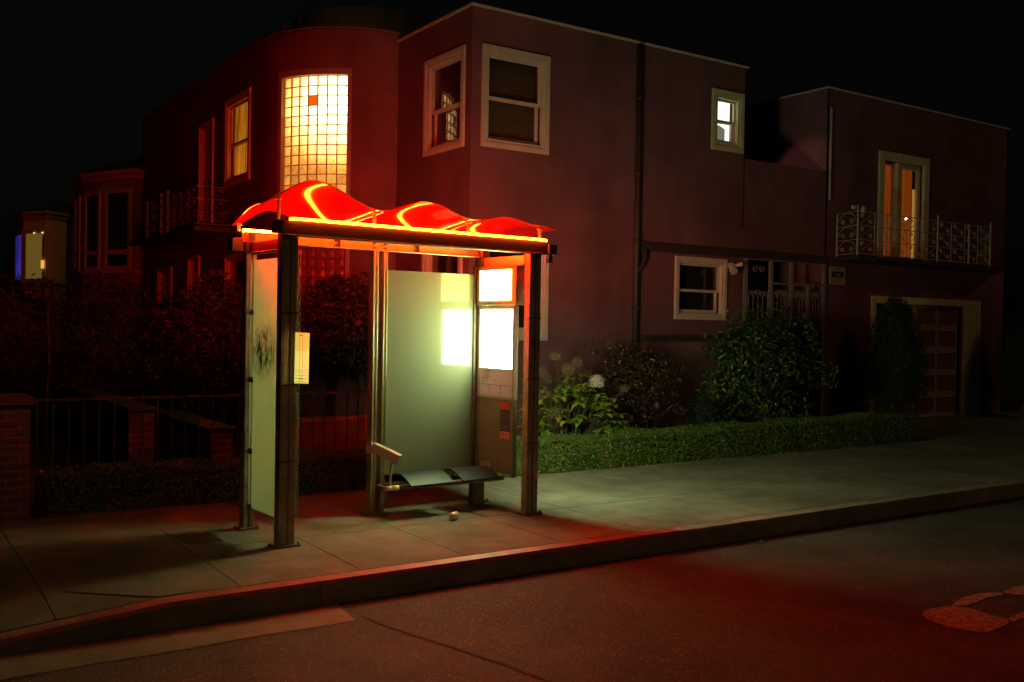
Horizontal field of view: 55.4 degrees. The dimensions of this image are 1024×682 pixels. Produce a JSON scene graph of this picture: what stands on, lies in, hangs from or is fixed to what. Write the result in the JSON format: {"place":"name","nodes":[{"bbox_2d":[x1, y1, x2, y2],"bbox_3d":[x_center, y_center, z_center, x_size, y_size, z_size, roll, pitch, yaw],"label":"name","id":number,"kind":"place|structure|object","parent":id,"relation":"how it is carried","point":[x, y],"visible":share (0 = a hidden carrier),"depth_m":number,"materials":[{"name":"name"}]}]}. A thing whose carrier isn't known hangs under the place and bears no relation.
{"place":"outdoors","nodes":[
{"label":"outdoors","id":0,"kind":"place"},
{"bbox_2d":[8,204,73,321],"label":"row house","id":1,"kind":"structure","parent":0,"point":[42,242],"depth_m":27.58,"materials":[{"name":"beige paint"}]},
{"bbox_2d":[14,231,22,281],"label":"window","id":2,"kind":"structure","parent":1,"relation":"in","point":[18,258],"depth_m":28.21,"materials":[{"name":"blue glass"}]},
{"bbox_2d":[23,230,44,281],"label":"window","id":3,"kind":"structure","parent":1,"relation":"in","point":[33,244],"depth_m":27.42,"materials":[{"name":"yellow glass"}]},
{"bbox_2d":[69,157,143,321],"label":"row house","id":4,"kind":"structure","parent":0,"point":[107,217],"depth_m":21.36,"materials":[{"name":"red paint"}]},
{"bbox_2d":[73,194,80,271],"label":"window","id":5,"kind":"structure","parent":4,"relation":"in","point":[77,199],"depth_m":22.38,"materials":[{"name":"black glass"}]},
{"bbox_2d":[83,190,100,270],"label":"window","id":6,"kind":"structure","parent":4,"relation":"in","point":[92,200],"depth_m":21.72,"materials":[{"name":"black glass"}]},
{"bbox_2d":[103,188,131,269],"bbox_3d":[-8.572,-2.424,21.205,0.414,1.750,0.774,0,1,-34],"label":"window","id":7,"kind":"structure","parent":4,"relation":"in","point":[117,202],"depth_m":21.20,"materials":[{"name":"black glass"}]},
{"bbox_2d":[5,380,937,518],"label":"garden soil","id":8,"kind":"structure","parent":0,"point":[60,454],"depth_m":11.97,"materials":[{"name":"brown soil"}]},
{"bbox_2d":[32,273,64,446],"bbox_3d":[-5.931,0.245,12.390,0.296,2.221,0.349,1,1,24],"label":"tall twig plant","id":9,"kind":"object","parent":8,"relation":"on","point":[46,298],"visible":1,"depth_m":12.41,"materials":[{"name":"green plant"}]},
{"bbox_2d":[0,271,109,395],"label":"bush","id":10,"kind":"object","parent":8,"relation":"on","point":[24,350],"visible":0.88,"depth_m":12.46,"materials":[{"name":"green plant"}]},
{"bbox_2d":[1,271,192,437],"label":"garden bush","id":11,"kind":"object","parent":8,"relation":"on","point":[111,366],"visible":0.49,"depth_m":13.26,"materials":[{"name":"green plant"}]},
{"bbox_2d":[68,387,156,471],"bbox_3d":[-4.719,1.016,11.381,0.300,0.750,3.360,0,1,-34],"label":"brick planter","id":12,"kind":"object","parent":8,"relation":"on","point":[106,426],"visible":0.69,"depth_m":10.73,"materials":[{"name":"brown brick"}]},
{"bbox_2d":[154,408,236,466],"bbox_3d":[-3.693,1.138,11.110,0.300,0.550,2.560,0,1,-34],"label":"brick planter","id":13,"kind":"object","parent":8,"relation":"on","point":[164,434],"visible":0.68,"depth_m":10.69,"materials":[{"name":"brown brick"}]},
{"bbox_2d":[34,391,366,501],"bbox_3d":[-2.410,0.976,9.655,4.200,0.924,0.027,0,1,-34],"label":"iron fence","id":14,"kind":"object","parent":8,"relation":"on","point":[164,397],"visible":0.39,"depth_m":9.06,"materials":[{"name":"black metal"}]},
{"bbox_2d":[134,269,309,433],"bbox_3d":[-3.955,0.191,13.336,2.224,2.369,2.127,0,1,-34],"label":"garden bush","id":15,"kind":"object","parent":8,"relation":"on","point":[201,349],"visible":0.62,"depth_m":12.83,"materials":[{"name":"green plant"}]},
{"bbox_2d":[35,445,451,516],"bbox_3d":[-2.354,1.267,9.311,4.003,0.439,0.556,0,1,-34],"label":"box hedge","id":16,"kind":"object","parent":8,"relation":"on","point":[101,489],"visible":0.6,"depth_m":8.65,"materials":[{"name":"green plant"}]},
{"bbox_2d":[296,415,366,457],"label":"garden wall","id":17,"kind":"structure","parent":8,"relation":"on","point":[306,431],"depth_m":11.09,"materials":[{"name":"red brick"}]},
{"bbox_2d":[298,272,368,414],"bbox_3d":[-2.084,0.252,12.899,2.208,2.323,1.865,0,1,-34],"label":"garden tree","id":18,"kind":"object","parent":8,"relation":"on","point":[335,321],"visible":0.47,"depth_m":12.39,"materials":[{"name":"green plant"}]},
{"bbox_2d":[364,413,366,436],"bbox_3d":[-1.536,1.058,10.566,0.150,0.800,0.028,0,1,-34],"label":"orange notice","id":19,"kind":"object","parent":8,"relation":"on","point":[365,424],"visible":0.18,"depth_m":10.52,"materials":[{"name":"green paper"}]},
{"bbox_2d":[517,351,633,441],"bbox_3d":[0.811,0.798,12.265,1.791,1.356,1.058,0,1,-34],"label":"hydrangea","id":20,"kind":"object","parent":8,"relation":"on","point":[558,416],"visible":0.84,"depth_m":12.10,"materials":[{"name":"green plant"}]},
{"bbox_2d":[569,338,687,429],"bbox_3d":[1.661,0.709,13.569,1.953,1.514,1.170,0,1,-34],"label":"russet shrub","id":21,"kind":"object","parent":8,"relation":"on","point":[631,407],"visible":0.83,"depth_m":13.44,"materials":[{"name":"green plant"}]},
{"bbox_2d":[451,411,912,476],"bbox_3d":[2.564,1.278,12.681,8.069,0.478,0.664,0,1,-34],"label":"box hedge","id":22,"kind":"object","parent":8,"relation":"on","point":[620,447],"visible":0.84,"depth_m":12.45,"materials":[{"name":"green plant"}]},
{"bbox_2d":[681,395,727,425],"bbox_3d":[2.829,1.096,14.303,0.703,0.622,0.634,0,1,-34],"label":"shrub","id":23,"kind":"object","parent":8,"relation":"on","point":[707,410],"visible":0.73,"depth_m":14.15,"materials":[{"name":"green plant"}]},
{"bbox_2d":[695,298,840,421],"bbox_3d":[3.848,0.424,14.668,2.632,2.123,1.434,0,1,-34],"label":"round shrub","id":24,"kind":"object","parent":8,"relation":"on","point":[765,368],"visible":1,"depth_m":14.31,"materials":[{"name":"green plant"}]},
{"bbox_2d":[0,496,1023,681],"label":"road","id":25,"kind":"structure","parent":0,"point":[851,602],"depth_m":5.93,"materials":[{"name":"grey asphalt"}]},
{"bbox_2d":[0,603,354,679],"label":"gutter","id":26,"kind":"object","parent":25,"relation":"on","point":[73,655],"visible":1,"depth_m":5.46,"materials":[{"name":"concrete"}]},
{"bbox_2d":[341,608,553,681],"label":"road crack","id":27,"kind":"object","parent":25,"relation":"on","point":[476,654],"visible":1,"depth_m":5.46,"materials":[{"name":"black asphalt"}]},
{"bbox_2d":[0,479,1023,655],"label":"kerb","id":28,"kind":"structure","parent":25,"relation":"on","point":[719,532],"depth_m":6.73,"materials":[{"name":"grey concrete"}]},
{"bbox_2d":[1,619,72,636],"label":"kerb stencil","id":29,"kind":"object","parent":28,"relation":"on","point":[67,621],"visible":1,"depth_m":5.31,"materials":[{"name":"paint"}]},
{"bbox_2d":[922,585,1023,631],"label":"road marking","id":30,"kind":"object","parent":25,"relation":"on","point":[954,615],"visible":1,"depth_m":6.19,"materials":[{"name":"paint"}]},
{"bbox_2d":[0,432,1023,632],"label":"sidewalk","id":31,"kind":"structure","parent":0,"point":[336,532],"depth_m":8.22,"materials":[{"name":"concrete"}]},
{"bbox_2d":[0,393,35,521],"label":"brick pillar","id":32,"kind":"structure","parent":31,"relation":"on","point":[14,456],"depth_m":7.89,"materials":[{"name":"brick"}]},
{"bbox_2d":[49,574,201,596],"bbox_3d":[-2.471,1.514,5.986,1.150,0.008,0.281,1,1,16],"label":"sidewalk patch","id":33,"kind":"object","parent":31,"relation":"on","point":[80,584],"visible":1,"depth_m":5.99,"materials":[{"name":"concrete"}]},
{"bbox_2d":[175,532,222,543],"bbox_3d":[-2.372,1.492,7.391,0.260,0.024,0.340,0,1,-34],"label":"utility cover","id":34,"kind":"object","parent":31,"relation":"on","point":[196,538],"visible":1,"depth_m":7.35,"materials":[{"name":"metal"}]},
{"bbox_2d":[228,180,560,548],"bbox_3d":[-0.949,0.160,8.109,2.800,2.691,1.081,0,1,-37],"label":"bus shelter","id":35,"kind":"object","parent":31,"relation":"on","point":[442,383],"visible":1,"depth_m":8.48,"materials":[{"name":"metal"}]},
{"bbox_2d":[449,511,459,520],"bbox_3d":[-0.489,1.477,8.248,0.064,0.067,0.122,1,1,21],"label":"drink can","id":36,"kind":"object","parent":31,"relation":"on","point":[454,515],"visible":1,"depth_m":8.20,"materials":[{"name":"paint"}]},
{"bbox_2d":[0,0,1023,343],"label":"sky","id":37,"kind":"structure","parent":0,"point":[79,79],"materials":[{"name":"black"}]},
{"bbox_2d":[135,2,1010,435],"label":"corner house","id":38,"kind":"structure","parent":0,"point":[659,188],"depth_m":15.08,"materials":[{"name":"paint"}]},
{"bbox_2d":[156,267,172,310],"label":"window","id":39,"kind":"structure","parent":38,"relation":"in","point":[161,272],"depth_m":20.09,"materials":[{"name":"beige paint"}]},
{"bbox_2d":[187,255,199,312],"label":"window","id":40,"kind":"structure","parent":38,"relation":"in","point":[192,260],"depth_m":18.28,"materials":[{"name":"beige paint"}]},
{"bbox_2d":[197,117,213,225],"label":"window","id":41,"kind":"structure","parent":38,"relation":"in","point":[208,125],"depth_m":17.70,"materials":[{"name":"beige paint"}]},
{"bbox_2d":[223,252,242,303],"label":"window","id":42,"kind":"structure","parent":38,"relation":"in","point":[229,259],"depth_m":16.42,"materials":[{"name":"beige paint"}]},
{"bbox_2d":[223,87,250,187],"bbox_3d":[-4.463,-3.314,16.049,0.155,1.470,1.270,0,1,-34],"label":"window","id":43,"kind":"structure","parent":38,"relation":"in","point":[242,145],"depth_m":16.28,"materials":[{"name":"beige paint"}]},
{"bbox_2d":[276,246,348,328],"bbox_3d":[-2.982,-0.939,14.479,1.211,1.600,0.206,1,1,16],"label":"window","id":44,"kind":"structure","parent":38,"relation":"in","point":[315,262],"depth_m":14.41,"materials":[{"name":"glass"}]},
{"bbox_2d":[277,68,351,194],"bbox_3d":[-2.947,-2.971,14.447,1.211,2.065,0.206,1,1,16],"label":"window","id":45,"kind":"structure","parent":38,"relation":"in","point":[315,104],"depth_m":14.39,"materials":[{"name":"yellow"}]},
{"bbox_2d":[421,254,462,273],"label":"window","id":46,"kind":"structure","parent":38,"relation":"in","point":[446,264],"depth_m":13.75,"materials":[{"name":"beige paint"}]},
{"bbox_2d":[423,45,465,156],"bbox_3d":[-0.848,-3.267,13.447,0.255,1.340,1.095,0,1,-34],"label":"window","id":47,"kind":"structure","parent":38,"relation":"in","point":[452,110],"depth_m":13.61,"materials":[{"name":"beige paint"}]},
{"bbox_2d":[480,43,550,154],"bbox_3d":[-0.002,-3.257,13.287,1.103,1.353,0.255,0,1,-34],"label":"window","id":48,"kind":"structure","parent":38,"relation":"in","point":[509,110],"depth_m":13.35,"materials":[{"name":"beige paint"}]},
{"bbox_2d":[490,243,548,340],"bbox_3d":[-0.004,-0.686,13.337,1.089,1.350,0.225,0,1,-34],"label":"window","id":49,"kind":"structure","parent":38,"relation":"in","point":[544,267],"depth_m":13.52,"materials":[{"name":"beige paint"}]},
{"bbox_2d":[674,256,727,320],"bbox_3d":[2.895,-0.817,15.287,1.109,0.972,0.225,0,1,-34],"label":"window","id":50,"kind":"structure","parent":38,"relation":"in","point":[693,276],"depth_m":15.38,"materials":[{"name":"beige paint"}]},
{"bbox_2d":[711,88,744,153],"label":"window","id":51,"kind":"structure","parent":38,"relation":"in","point":[721,99],"depth_m":15.59,"materials":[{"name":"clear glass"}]},
{"bbox_2d":[728,262,742,274],"bbox_3d":[3.543,-1.154,15.484,0.275,0.210,0.186,0,1,-34],"label":"security light","id":52,"kind":"object","parent":38,"relation":"attached to","point":[733,269],"visible":1,"depth_m":15.44,"materials":[{"name":"beige paint"}]},
{"bbox_2d":[829,266,845,284],"bbox_3d":[5.686,-1.139,17.040,0.430,0.310,0.018,0,1,-34],"label":"wall sign","id":53,"kind":"object","parent":38,"relation":"attached to","point":[837,275],"visible":1,"depth_m":17.03,"materials":[{"name":"beige metal"}]},
{"bbox_2d":[876,150,929,260],"bbox_3d":[7.184,-2.431,18.158,1.520,2.030,0.280,0,1,-34],"label":"balcony door","id":54,"kind":"structure","parent":38,"relation":"in","point":[898,175],"depth_m":18.15,"materials":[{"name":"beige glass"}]},
{"bbox_2d":[868,296,980,417],"bbox_3d":[7.873,0.338,18.649,3.500,2.300,0.180,0,1,-34],"label":"garage door","id":55,"kind":"structure","parent":38,"relation":"in","point":[938,321],"depth_m":19.14,"materials":[{"name":"paint"}]},
{"bbox_2d":[898,411,1023,438],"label":"driveway","id":56,"kind":"structure","parent":0,"point":[946,427],"depth_m":17.34,"materials":[{"name":"concrete"}]},
{"bbox_2d":[858,293,929,420],"bbox_3d":[6.502,0.340,16.587,1.218,2.321,1.127,0,1,-34],"label":"cypress","id":57,"kind":"object","parent":56,"relation":"on","point":[894,366],"visible":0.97,"depth_m":16.31,"materials":[{"name":"green plant"}]},
{"bbox_2d":[914,346,1020,438],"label":"ground","id":58,"kind":"structure","parent":0,"point":[1003,409],"depth_m":25.17,"materials":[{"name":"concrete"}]}
]}

